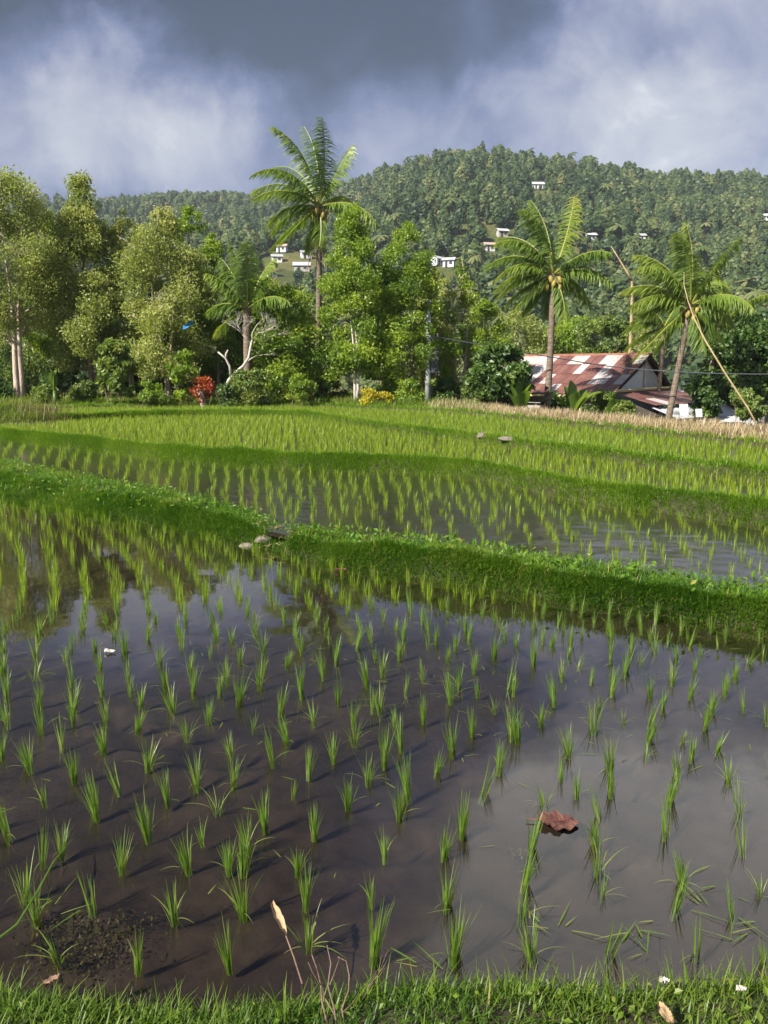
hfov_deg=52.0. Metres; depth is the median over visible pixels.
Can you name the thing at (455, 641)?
rice seedling
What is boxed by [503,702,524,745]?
rice seedling
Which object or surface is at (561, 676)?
rice seedling
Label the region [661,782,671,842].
rice seedling
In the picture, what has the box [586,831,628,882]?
rice seedling
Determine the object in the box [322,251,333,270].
hill tree
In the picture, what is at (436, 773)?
rice seedling
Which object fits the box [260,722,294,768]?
rice seedling
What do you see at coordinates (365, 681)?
rice seedling
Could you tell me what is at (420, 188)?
hill forest
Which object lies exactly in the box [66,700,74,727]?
rice seedling
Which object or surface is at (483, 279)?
hill tree
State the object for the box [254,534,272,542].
pale stone
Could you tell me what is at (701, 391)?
tree
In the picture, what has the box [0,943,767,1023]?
grass
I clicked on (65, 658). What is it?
rice seedling
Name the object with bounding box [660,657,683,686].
rice seedling
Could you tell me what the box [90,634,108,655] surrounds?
rice seedling
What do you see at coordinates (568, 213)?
hill tree
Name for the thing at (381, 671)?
rice seedling
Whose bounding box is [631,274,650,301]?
hill tree
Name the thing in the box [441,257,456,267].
house
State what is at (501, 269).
hill tree
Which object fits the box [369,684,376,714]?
rice seedling
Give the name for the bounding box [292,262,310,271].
house
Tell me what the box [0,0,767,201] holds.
sky
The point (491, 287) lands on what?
hill tree
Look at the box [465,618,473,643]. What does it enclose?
rice seedling
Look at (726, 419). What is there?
shed
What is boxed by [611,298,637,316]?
hill tree
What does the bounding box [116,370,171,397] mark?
shrub
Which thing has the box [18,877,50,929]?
rice seedling
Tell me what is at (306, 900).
rice seedling
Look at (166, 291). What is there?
hill tree
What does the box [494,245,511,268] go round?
hill tree
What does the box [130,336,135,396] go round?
sapling
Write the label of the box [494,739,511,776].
rice seedling
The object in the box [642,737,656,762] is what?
rice seedling
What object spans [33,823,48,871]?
rice seedling
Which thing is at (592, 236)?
house
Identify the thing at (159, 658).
rice seedling
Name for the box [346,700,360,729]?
rice seedling
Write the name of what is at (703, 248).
hill tree
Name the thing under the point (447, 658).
rice seedling
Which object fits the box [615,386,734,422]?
lean to
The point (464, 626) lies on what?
rice seedling
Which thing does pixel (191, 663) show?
rice seedling
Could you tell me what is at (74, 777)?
rice seedling
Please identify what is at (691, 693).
rice seedling
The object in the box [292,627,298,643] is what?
rice seedling
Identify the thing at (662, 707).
rice seedling
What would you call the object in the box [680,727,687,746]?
rice seedling
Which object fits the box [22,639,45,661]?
rice seedling
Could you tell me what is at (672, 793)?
rice seedling
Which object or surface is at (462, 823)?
rice seedling
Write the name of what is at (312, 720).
rice seedling
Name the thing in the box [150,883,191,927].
rice seedling
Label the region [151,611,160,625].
rice seedling
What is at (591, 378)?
house
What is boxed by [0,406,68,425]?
bank
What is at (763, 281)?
hill tree
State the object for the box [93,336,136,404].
shrub
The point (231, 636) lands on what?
rice seedling
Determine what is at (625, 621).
rice seedling
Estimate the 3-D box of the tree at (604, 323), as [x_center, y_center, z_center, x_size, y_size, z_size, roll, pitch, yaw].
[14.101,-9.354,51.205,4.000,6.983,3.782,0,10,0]
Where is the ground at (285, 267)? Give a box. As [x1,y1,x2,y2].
[11,178,767,442]
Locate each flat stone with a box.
[239,542,254,547]
[498,436,515,440]
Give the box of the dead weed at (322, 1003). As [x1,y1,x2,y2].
[308,945,389,1023]
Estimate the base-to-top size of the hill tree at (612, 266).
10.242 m
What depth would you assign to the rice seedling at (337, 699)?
4.60 m
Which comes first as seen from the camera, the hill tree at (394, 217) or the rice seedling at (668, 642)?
the rice seedling at (668, 642)
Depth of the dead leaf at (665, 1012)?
2.10 m
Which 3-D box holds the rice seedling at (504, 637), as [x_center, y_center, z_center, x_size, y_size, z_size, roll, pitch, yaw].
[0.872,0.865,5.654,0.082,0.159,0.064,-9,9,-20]
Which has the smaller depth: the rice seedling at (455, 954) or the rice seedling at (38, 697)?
the rice seedling at (455, 954)
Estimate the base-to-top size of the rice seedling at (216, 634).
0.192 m
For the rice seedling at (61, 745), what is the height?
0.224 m
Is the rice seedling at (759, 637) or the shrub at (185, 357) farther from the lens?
the shrub at (185, 357)
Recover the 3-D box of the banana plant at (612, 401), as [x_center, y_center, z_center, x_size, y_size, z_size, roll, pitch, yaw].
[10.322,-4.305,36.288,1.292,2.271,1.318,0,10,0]
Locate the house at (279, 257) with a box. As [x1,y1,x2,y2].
[270,254,282,262]
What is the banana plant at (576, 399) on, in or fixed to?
on the ground at (285, 267)
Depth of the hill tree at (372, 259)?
280.33 m
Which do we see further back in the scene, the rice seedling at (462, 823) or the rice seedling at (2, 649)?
the rice seedling at (2, 649)
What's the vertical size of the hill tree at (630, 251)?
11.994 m
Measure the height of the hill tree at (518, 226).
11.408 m
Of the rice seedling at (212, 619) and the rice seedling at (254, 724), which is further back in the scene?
the rice seedling at (212, 619)
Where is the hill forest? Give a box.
[0,141,767,411]
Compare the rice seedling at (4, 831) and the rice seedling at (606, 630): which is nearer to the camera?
the rice seedling at (4, 831)
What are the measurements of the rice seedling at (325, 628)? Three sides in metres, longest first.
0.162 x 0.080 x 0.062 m
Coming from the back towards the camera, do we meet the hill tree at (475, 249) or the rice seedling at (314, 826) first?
the hill tree at (475, 249)
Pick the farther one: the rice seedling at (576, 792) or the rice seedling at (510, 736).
the rice seedling at (510, 736)
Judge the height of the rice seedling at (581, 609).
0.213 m
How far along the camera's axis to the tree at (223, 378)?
40.23 m
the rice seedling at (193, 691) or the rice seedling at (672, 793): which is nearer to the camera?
the rice seedling at (672, 793)
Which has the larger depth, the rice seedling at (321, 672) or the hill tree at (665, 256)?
the hill tree at (665, 256)
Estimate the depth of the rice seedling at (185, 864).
3.06 m
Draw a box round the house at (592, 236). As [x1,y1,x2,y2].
[584,232,597,240]
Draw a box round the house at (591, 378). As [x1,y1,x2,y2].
[495,353,671,415]
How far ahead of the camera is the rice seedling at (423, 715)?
4.36 m
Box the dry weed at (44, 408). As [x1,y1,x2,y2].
[6,394,91,422]
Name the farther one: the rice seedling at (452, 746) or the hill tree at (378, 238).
the hill tree at (378, 238)
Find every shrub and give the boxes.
[0,376,13,399]
[30,383,61,403]
[38,364,88,397]
[67,380,99,403]
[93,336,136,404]
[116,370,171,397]
[136,379,167,405]
[165,348,198,406]
[188,376,215,404]
[216,381,240,406]
[226,367,276,406]
[283,373,318,407]
[312,376,349,401]
[357,387,379,404]
[372,373,420,392]
[376,391,393,404]
[397,377,426,402]
[431,378,460,400]
[459,374,487,403]
[550,390,565,410]
[580,389,617,413]
[610,399,637,416]
[728,386,767,423]
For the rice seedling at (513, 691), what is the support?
on the water at (36, 530)
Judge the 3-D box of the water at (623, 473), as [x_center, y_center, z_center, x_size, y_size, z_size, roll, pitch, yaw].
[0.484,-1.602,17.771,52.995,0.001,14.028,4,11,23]
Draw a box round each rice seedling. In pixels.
[0,614,9,635]
[0,622,5,642]
[0,636,6,655]
[0,651,8,676]
[0,664,12,702]
[0,699,10,730]
[0,732,7,761]
[0,799,14,845]
[6,735,33,775]
[7,852,40,905]
[13,932,72,967]
[15,600,20,617]
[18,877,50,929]
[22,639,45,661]
[22,656,56,681]
[30,618,41,644]
[31,680,44,707]
[31,691,60,736]
[31,781,46,807]
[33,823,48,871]
[36,611,50,633]
[47,601,51,616]
[48,611,54,624]
[50,713,65,751]
[51,817,73,861]
[54,644,70,665]
[61,677,84,715]
[61,746,79,784]
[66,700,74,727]
[67,628,72,653]
[67,659,81,687]
[69,769,100,822]
[73,629,77,644]
[76,609,87,635]
[76,870,96,918]
[81,597,88,615]
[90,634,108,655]
[91,699,117,727]
[92,723,107,756]
[93,651,102,672]
[94,672,106,697]
[98,609,108,627]
[104,754,121,796]
[107,622,121,641]
[111,616,119,635]
[111,823,133,876]
[112,591,119,618]
[116,623,129,658]
[123,652,129,683]
[124,676,139,697]
[127,928,143,976]
[129,707,147,735]
[132,787,161,844]
[134,736,160,773]
[135,683,146,709]
[143,601,153,616]
[144,625,152,643]
[145,592,152,612]
[150,678,176,715]
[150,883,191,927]
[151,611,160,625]
[154,646,170,668]
[154,664,173,692]
[155,766,169,808]
[166,833,192,877]
[169,713,201,742]
[171,615,179,636]
[173,625,183,641]
[179,630,192,651]
[181,647,199,675]
[182,601,187,618]
[182,607,193,626]
[183,752,207,792]
[186,786,234,816]
[186,816,207,851]
[188,663,204,699]
[203,693,215,725]
[204,604,214,626]
[208,644,212,659]
[209,658,231,686]
[210,623,223,643]
[214,728,246,760]
[214,911,237,975]
[215,836,236,877]
[216,675,223,698]
[218,599,223,616]
[219,860,259,923]
[220,755,249,790]
[223,657,228,675]
[227,624,237,646]
[228,822,265,879]
[231,645,244,665]
[232,671,250,708]
[232,807,271,862]
[242,591,249,611]
[246,624,259,643]
[247,655,269,691]
[247,788,269,835]
[248,712,262,734]
[249,615,263,634]
[250,631,270,656]
[251,609,263,624]
[260,656,267,674]
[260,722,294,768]
[272,712,293,748]
[276,684,290,717]
[280,610,286,625]
[285,649,293,670]
[285,898,346,958]
[289,846,311,878]
[291,612,299,635]
[291,777,296,801]
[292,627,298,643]
[293,662,305,700]
[295,630,311,656]
[296,857,318,913]
[304,603,322,626]
[305,749,316,781]
[306,698,326,727]
[308,602,324,617]
[308,805,323,841]
[314,652,324,681]
[321,731,340,764]
[323,615,328,633]
[326,629,331,643]
[330,633,342,666]
[333,680,342,705]
[337,772,365,812]
[342,721,369,748]
[343,601,351,617]
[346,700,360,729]
[347,751,388,788]
[354,654,368,690]
[355,623,365,651]
[359,873,376,909]
[363,621,376,642]
[366,893,393,969]
[368,647,378,663]
[368,682,385,715]
[369,595,375,611]
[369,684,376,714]
[374,652,389,678]
[376,829,396,864]
[377,724,396,770]
[381,608,386,626]
[387,778,417,822]
[389,707,397,726]
[389,712,402,753]
[391,639,405,661]
[391,754,411,804]
[394,617,399,634]
[395,614,407,644]
[403,671,409,698]
[406,589,412,612]
[406,601,413,618]
[414,693,426,725]
[415,667,426,683]
[419,605,427,625]
[421,609,430,635]
[424,633,436,649]
[431,893,477,971]
[432,623,440,645]
[432,745,447,779]
[433,861,461,913]
[436,669,471,705]
[439,816,457,862]
[440,717,461,759]
[443,596,449,617]
[444,642,452,663]
[446,661,477,691]
[447,786,470,840]
[452,633,459,651]
[459,613,466,635]
[459,705,477,738]
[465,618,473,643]
[471,649,479,674]
[473,681,481,698]
[478,601,486,618]
[478,756,497,805]
[485,696,497,714]
[488,606,499,624]
[490,631,501,661]
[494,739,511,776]
[495,616,508,633]
[495,703,522,742]
[499,657,517,697]
[500,909,566,967]
[501,626,507,643]
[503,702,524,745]
[507,882,546,926]
[509,665,518,696]
[513,630,522,648]
[520,842,550,893]
[521,610,527,625]
[525,808,546,856]
[526,785,554,810]
[529,611,543,635]
[529,631,543,666]
[533,703,550,727]
[540,624,546,645]
[541,597,546,618]
[545,670,558,707]
[548,626,562,650]
[552,655,568,682]
[555,754,565,782]
[556,724,576,759]
[557,612,564,628]
[561,609,566,635]
[565,643,572,661]
[566,622,580,648]
[569,594,575,610]
[571,768,583,799]
[575,657,585,671]
[576,597,586,618]
[578,814,609,852]
[579,699,611,736]
[580,620,583,641]
[580,783,602,822]
[584,694,611,714]
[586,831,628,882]
[590,665,596,685]
[593,869,623,902]
[601,736,618,776]
[602,915,624,967]
[604,614,613,634]
[605,766,619,799]
[607,600,612,617]
[607,619,615,642]
[607,663,623,697]
[608,640,615,662]
[618,712,634,727]
[621,646,637,679]
[623,607,637,626]
[629,630,637,652]
[634,649,649,666]
[635,611,643,634]
[642,675,654,700]
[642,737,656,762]
[643,712,664,745]
[646,626,654,642]
[647,692,662,728]
[649,631,662,654]
[653,602,661,625]
[655,846,710,891]
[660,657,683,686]
[660,686,671,714]
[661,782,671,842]
[663,769,682,808]
[666,629,673,647]
[668,747,682,778]
[670,643,686,662]
[670,862,692,921]
[671,616,685,635]
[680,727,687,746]
[681,916,702,963]
[687,625,696,650]
[687,675,697,700]
[688,736,699,764]
[691,659,700,673]
[698,641,707,659]
[702,704,717,731]
[703,687,722,715]
[704,614,721,633]
[713,632,718,649]
[713,731,728,757]
[716,756,745,787]
[721,666,732,696]
[723,622,728,642]
[724,883,734,924]
[730,647,762,670]
[730,659,741,682]
[731,778,748,821]
[733,809,747,859]
[739,686,745,713]
[744,700,767,726]
[745,870,767,900]
[748,937,767,970]
[753,626,766,643]
[761,641,767,661]
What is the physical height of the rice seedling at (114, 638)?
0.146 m
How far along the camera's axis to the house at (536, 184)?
397.09 m
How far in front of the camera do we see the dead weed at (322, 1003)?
2.16 m
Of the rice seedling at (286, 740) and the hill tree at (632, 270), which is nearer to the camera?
the rice seedling at (286, 740)
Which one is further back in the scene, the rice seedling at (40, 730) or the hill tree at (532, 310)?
the hill tree at (532, 310)
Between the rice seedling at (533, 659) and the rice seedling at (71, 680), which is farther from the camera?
the rice seedling at (533, 659)
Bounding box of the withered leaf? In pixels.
[270,900,302,983]
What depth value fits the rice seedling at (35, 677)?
5.00 m
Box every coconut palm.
[203,241,292,388]
[249,117,378,394]
[482,195,612,410]
[616,222,753,421]
[621,302,696,414]
[668,270,767,369]
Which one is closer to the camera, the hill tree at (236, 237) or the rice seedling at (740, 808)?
the rice seedling at (740, 808)
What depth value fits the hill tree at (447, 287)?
209.20 m
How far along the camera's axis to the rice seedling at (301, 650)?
5.43 m
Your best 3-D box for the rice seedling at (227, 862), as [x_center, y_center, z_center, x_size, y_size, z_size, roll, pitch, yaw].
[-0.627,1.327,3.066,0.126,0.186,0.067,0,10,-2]
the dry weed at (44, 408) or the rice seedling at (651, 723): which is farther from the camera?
the dry weed at (44, 408)
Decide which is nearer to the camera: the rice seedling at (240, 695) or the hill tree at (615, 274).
the rice seedling at (240, 695)
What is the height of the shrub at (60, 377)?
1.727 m
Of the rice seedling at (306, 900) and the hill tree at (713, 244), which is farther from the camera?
the hill tree at (713, 244)
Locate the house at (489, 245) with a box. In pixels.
[483,242,495,250]
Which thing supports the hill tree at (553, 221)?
on the ground at (285, 267)
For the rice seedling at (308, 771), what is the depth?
3.77 m
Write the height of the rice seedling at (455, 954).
0.263 m
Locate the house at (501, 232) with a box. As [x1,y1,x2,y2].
[495,228,508,236]
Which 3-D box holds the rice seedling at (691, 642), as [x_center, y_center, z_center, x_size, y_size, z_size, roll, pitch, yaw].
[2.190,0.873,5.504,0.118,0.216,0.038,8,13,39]
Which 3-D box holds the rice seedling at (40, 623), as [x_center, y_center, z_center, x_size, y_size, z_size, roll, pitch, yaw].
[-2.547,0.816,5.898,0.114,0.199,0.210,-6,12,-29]
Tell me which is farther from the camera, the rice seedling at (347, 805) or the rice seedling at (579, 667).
the rice seedling at (579, 667)
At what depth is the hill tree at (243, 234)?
317.84 m
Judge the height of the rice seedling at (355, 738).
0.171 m
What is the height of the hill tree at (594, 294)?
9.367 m
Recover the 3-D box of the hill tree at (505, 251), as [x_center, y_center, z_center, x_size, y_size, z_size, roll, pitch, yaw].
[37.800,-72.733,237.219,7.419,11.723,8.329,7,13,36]
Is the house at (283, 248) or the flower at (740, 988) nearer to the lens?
the flower at (740, 988)
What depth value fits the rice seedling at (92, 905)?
2.83 m
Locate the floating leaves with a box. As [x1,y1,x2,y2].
[1,547,767,968]
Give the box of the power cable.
[431,336,767,374]
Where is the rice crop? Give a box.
[0,403,767,611]
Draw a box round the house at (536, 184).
[531,182,544,189]
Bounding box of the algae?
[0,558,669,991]
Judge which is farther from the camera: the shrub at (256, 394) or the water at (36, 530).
the shrub at (256, 394)
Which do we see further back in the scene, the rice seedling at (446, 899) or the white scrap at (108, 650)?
the white scrap at (108, 650)
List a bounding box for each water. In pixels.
[0,441,767,557]
[0,499,188,545]
[0,534,767,1019]
[7,416,766,497]
[80,407,767,463]
[238,497,767,584]
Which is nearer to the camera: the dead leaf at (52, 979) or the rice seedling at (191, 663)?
the dead leaf at (52, 979)
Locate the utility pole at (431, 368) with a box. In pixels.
[418,300,438,400]
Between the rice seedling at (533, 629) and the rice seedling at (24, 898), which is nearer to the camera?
the rice seedling at (24, 898)
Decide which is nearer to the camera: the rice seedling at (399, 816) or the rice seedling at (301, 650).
the rice seedling at (399, 816)
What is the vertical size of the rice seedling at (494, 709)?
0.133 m
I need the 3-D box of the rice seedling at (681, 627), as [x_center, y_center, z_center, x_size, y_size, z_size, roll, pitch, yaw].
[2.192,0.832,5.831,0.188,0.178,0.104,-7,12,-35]
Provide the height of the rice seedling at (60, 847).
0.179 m
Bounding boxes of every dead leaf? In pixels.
[42,974,59,986]
[330,567,346,570]
[526,810,578,830]
[657,1001,673,1023]
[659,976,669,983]
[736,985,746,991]
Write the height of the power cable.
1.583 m
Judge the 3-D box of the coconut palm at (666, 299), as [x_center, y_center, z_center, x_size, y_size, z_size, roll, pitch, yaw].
[12.708,-7.566,34.128,5.343,9.560,4.856,0,10,0]
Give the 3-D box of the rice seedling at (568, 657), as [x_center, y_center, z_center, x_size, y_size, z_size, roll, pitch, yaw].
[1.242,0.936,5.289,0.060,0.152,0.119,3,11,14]
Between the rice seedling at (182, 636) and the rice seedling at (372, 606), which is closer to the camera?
the rice seedling at (182, 636)
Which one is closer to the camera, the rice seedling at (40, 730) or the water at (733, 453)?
the rice seedling at (40, 730)
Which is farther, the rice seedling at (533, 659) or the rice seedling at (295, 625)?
the rice seedling at (295, 625)
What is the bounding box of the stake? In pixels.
[762,417,764,437]
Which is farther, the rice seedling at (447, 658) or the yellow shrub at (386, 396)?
the yellow shrub at (386, 396)
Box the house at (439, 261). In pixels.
[431,255,442,265]
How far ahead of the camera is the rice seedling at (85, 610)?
6.29 m
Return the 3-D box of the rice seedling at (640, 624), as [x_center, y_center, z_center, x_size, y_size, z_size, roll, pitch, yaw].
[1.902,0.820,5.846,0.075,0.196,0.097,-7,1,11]
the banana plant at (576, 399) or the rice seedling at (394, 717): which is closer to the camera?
the rice seedling at (394, 717)
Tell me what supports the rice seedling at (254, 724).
on the water at (36, 530)
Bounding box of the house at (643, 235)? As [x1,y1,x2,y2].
[634,233,646,241]
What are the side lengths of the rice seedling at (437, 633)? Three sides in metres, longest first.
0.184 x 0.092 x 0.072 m
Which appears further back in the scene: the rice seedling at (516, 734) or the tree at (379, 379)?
the tree at (379, 379)
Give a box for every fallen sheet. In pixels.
[679,404,688,415]
[695,409,702,416]
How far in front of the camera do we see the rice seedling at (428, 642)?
5.53 m
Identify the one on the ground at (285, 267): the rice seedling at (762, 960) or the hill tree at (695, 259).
the hill tree at (695, 259)
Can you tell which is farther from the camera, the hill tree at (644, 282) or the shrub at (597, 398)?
the hill tree at (644, 282)
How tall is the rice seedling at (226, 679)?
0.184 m
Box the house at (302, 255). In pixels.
[299,250,312,258]
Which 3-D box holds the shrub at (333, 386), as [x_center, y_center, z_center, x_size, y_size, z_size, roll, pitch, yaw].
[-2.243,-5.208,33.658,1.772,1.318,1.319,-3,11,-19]
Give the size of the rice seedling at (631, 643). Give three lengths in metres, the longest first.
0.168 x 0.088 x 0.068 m
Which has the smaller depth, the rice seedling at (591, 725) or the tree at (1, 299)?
the rice seedling at (591, 725)
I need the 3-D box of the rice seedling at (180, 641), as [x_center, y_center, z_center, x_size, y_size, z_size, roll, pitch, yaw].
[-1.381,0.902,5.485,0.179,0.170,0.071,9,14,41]
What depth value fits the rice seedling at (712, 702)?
4.49 m
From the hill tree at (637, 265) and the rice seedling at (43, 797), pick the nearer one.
the rice seedling at (43, 797)
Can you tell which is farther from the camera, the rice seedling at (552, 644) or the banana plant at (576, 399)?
the banana plant at (576, 399)
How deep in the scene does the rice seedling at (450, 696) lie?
4.65 m
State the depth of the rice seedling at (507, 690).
4.75 m
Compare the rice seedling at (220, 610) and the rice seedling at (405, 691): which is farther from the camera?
the rice seedling at (220, 610)
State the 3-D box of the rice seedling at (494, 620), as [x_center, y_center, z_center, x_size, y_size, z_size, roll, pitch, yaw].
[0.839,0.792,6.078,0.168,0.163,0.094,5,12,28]
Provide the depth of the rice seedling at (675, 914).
2.82 m
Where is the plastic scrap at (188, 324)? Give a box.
[183,321,193,328]
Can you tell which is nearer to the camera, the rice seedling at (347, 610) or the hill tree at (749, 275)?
the rice seedling at (347, 610)
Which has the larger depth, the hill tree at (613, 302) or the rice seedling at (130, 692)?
the hill tree at (613, 302)
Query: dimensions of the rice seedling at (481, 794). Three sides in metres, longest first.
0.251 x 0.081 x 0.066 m
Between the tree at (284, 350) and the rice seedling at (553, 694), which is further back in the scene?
the tree at (284, 350)
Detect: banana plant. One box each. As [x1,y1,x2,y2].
[48,369,57,403]
[505,375,530,408]
[551,380,600,412]
[592,394,619,415]
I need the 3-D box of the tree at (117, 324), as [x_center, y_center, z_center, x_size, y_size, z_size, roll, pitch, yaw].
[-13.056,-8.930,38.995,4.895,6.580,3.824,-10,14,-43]
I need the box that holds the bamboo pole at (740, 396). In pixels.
[684,285,762,435]
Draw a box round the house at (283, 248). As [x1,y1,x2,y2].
[276,244,288,252]
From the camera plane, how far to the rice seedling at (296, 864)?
3.03 m
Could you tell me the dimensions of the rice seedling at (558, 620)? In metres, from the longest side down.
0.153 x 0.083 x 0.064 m
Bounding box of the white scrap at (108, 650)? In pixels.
[104,648,114,652]
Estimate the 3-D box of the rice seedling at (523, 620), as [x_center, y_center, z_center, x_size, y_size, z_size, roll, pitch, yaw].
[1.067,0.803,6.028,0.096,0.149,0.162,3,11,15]
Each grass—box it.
[0,389,494,410]
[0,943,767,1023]
[425,397,767,441]
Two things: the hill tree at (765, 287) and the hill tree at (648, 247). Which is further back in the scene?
the hill tree at (648, 247)
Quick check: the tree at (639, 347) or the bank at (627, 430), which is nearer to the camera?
the bank at (627, 430)
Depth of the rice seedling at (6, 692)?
4.68 m
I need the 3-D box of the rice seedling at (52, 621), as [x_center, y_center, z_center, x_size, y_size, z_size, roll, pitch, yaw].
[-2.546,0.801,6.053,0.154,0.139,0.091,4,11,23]
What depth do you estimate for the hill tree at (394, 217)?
296.12 m
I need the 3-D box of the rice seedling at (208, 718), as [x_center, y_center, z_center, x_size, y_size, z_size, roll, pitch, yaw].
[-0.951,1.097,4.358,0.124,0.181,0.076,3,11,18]
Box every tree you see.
[0,165,80,398]
[0,222,12,355]
[0,250,15,277]
[0,293,75,395]
[20,210,79,375]
[33,169,135,382]
[92,267,170,393]
[103,209,154,398]
[107,204,220,400]
[116,223,166,381]
[158,268,168,282]
[158,316,227,395]
[161,204,218,385]
[161,282,171,300]
[180,232,243,396]
[198,297,266,384]
[217,308,289,394]
[222,234,237,252]
[226,232,243,252]
[231,275,290,383]
[238,231,247,240]
[240,282,331,402]
[291,292,351,394]
[300,272,315,294]
[300,282,313,306]
[312,202,392,402]
[322,236,333,256]
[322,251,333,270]
[363,263,408,389]
[365,252,377,263]
[367,220,445,400]
[367,227,376,253]
[371,235,390,247]
[374,247,388,261]
[384,213,407,228]
[384,259,406,271]
[395,251,409,273]
[396,238,423,253]
[399,313,461,390]
[406,243,416,255]
[408,268,459,394]
[418,225,436,254]
[428,233,440,255]
[434,285,450,310]
[436,228,444,240]
[437,257,486,400]
[440,198,457,212]
[455,298,514,374]
[456,251,470,269]
[460,340,535,407]
[462,241,487,261]
[463,284,484,314]
[466,252,485,283]
[468,254,474,267]
[474,258,502,292]
[480,278,517,307]
[489,308,561,354]
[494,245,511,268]
[496,249,521,261]
[497,265,508,279]
[498,293,540,313]
[504,254,517,283]
[513,217,529,236]
[520,299,536,317]
[525,288,543,312]
[543,214,566,236]
[543,314,596,353]
[559,252,591,270]
[562,209,578,232]
[564,298,577,316]
[568,299,607,335]
[569,230,586,253]
[573,312,629,353]
[584,259,597,285]
[589,267,608,288]
[590,289,600,299]
[593,294,607,312]
[594,254,610,276]
[598,183,614,191]
[600,289,610,302]
[602,223,629,240]
[603,221,621,240]
[603,296,619,314]
[604,271,640,301]
[605,265,629,272]
[605,307,614,315]
[607,268,624,282]
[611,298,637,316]
[615,320,666,361]
[618,214,636,234]
[618,241,639,267]
[627,261,643,271]
[629,267,640,275]
[631,232,643,247]
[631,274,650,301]
[637,237,659,265]
[638,278,651,307]
[661,251,684,267]
[683,252,703,267]
[684,369,728,417]
[691,240,702,251]
[692,244,713,256]
[695,267,714,293]
[697,310,767,408]
[706,208,721,223]
[706,252,723,278]
[707,241,717,251]
[710,242,725,252]
[717,276,740,296]
[722,254,750,273]
[726,299,742,313]
[729,267,745,291]
[731,284,739,294]
[732,285,747,296]
[737,276,760,291]
[740,287,767,304]
[741,251,750,274]
[743,273,755,292]
[751,242,767,263]
[753,283,767,306]
[754,273,767,289]
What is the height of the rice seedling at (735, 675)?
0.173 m
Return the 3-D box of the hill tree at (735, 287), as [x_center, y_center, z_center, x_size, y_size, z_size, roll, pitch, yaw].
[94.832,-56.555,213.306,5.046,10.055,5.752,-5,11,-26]
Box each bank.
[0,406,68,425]
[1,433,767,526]
[1,465,767,642]
[48,404,767,449]
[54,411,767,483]
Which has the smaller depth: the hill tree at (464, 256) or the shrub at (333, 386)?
the shrub at (333, 386)
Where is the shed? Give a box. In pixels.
[687,416,756,427]
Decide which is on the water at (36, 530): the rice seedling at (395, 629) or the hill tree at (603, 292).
the rice seedling at (395, 629)
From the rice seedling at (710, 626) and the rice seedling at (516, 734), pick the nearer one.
the rice seedling at (516, 734)
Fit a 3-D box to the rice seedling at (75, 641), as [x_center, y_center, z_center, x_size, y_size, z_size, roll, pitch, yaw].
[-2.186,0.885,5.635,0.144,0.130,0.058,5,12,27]
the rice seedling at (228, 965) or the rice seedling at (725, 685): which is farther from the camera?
the rice seedling at (725, 685)
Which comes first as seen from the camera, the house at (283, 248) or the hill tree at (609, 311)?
the hill tree at (609, 311)
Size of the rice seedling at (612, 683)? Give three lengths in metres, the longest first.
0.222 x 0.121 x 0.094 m
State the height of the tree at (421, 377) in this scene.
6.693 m
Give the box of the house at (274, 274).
[263,267,278,276]
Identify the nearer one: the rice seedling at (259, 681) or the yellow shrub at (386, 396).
the rice seedling at (259, 681)
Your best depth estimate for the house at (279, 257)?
304.84 m
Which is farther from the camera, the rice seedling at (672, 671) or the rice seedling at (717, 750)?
the rice seedling at (672, 671)
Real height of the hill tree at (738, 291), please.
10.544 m
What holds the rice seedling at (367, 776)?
on the water at (36, 530)
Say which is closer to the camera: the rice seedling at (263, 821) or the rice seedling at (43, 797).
the rice seedling at (263, 821)
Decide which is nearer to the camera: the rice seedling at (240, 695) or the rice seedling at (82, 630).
the rice seedling at (240, 695)
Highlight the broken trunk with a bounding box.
[611,246,632,352]
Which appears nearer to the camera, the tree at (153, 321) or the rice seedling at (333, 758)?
the rice seedling at (333, 758)
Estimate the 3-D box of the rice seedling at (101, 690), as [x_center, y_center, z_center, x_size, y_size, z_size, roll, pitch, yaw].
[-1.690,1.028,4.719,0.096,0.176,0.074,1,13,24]
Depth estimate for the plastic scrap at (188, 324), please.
31.69 m
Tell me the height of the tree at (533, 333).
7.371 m
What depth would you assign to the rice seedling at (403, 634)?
5.67 m
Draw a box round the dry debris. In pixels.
[253,517,315,562]
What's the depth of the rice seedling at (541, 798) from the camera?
3.51 m
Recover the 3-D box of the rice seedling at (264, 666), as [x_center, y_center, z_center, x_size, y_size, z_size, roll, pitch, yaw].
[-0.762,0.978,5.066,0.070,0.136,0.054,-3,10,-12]
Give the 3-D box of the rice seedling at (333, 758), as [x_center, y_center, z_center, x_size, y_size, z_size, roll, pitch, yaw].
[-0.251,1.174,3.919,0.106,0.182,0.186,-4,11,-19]
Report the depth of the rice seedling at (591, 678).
4.88 m
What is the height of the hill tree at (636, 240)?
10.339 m
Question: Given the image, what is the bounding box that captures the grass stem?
[0,847,65,937]
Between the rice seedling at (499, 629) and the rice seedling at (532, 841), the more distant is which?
the rice seedling at (499, 629)

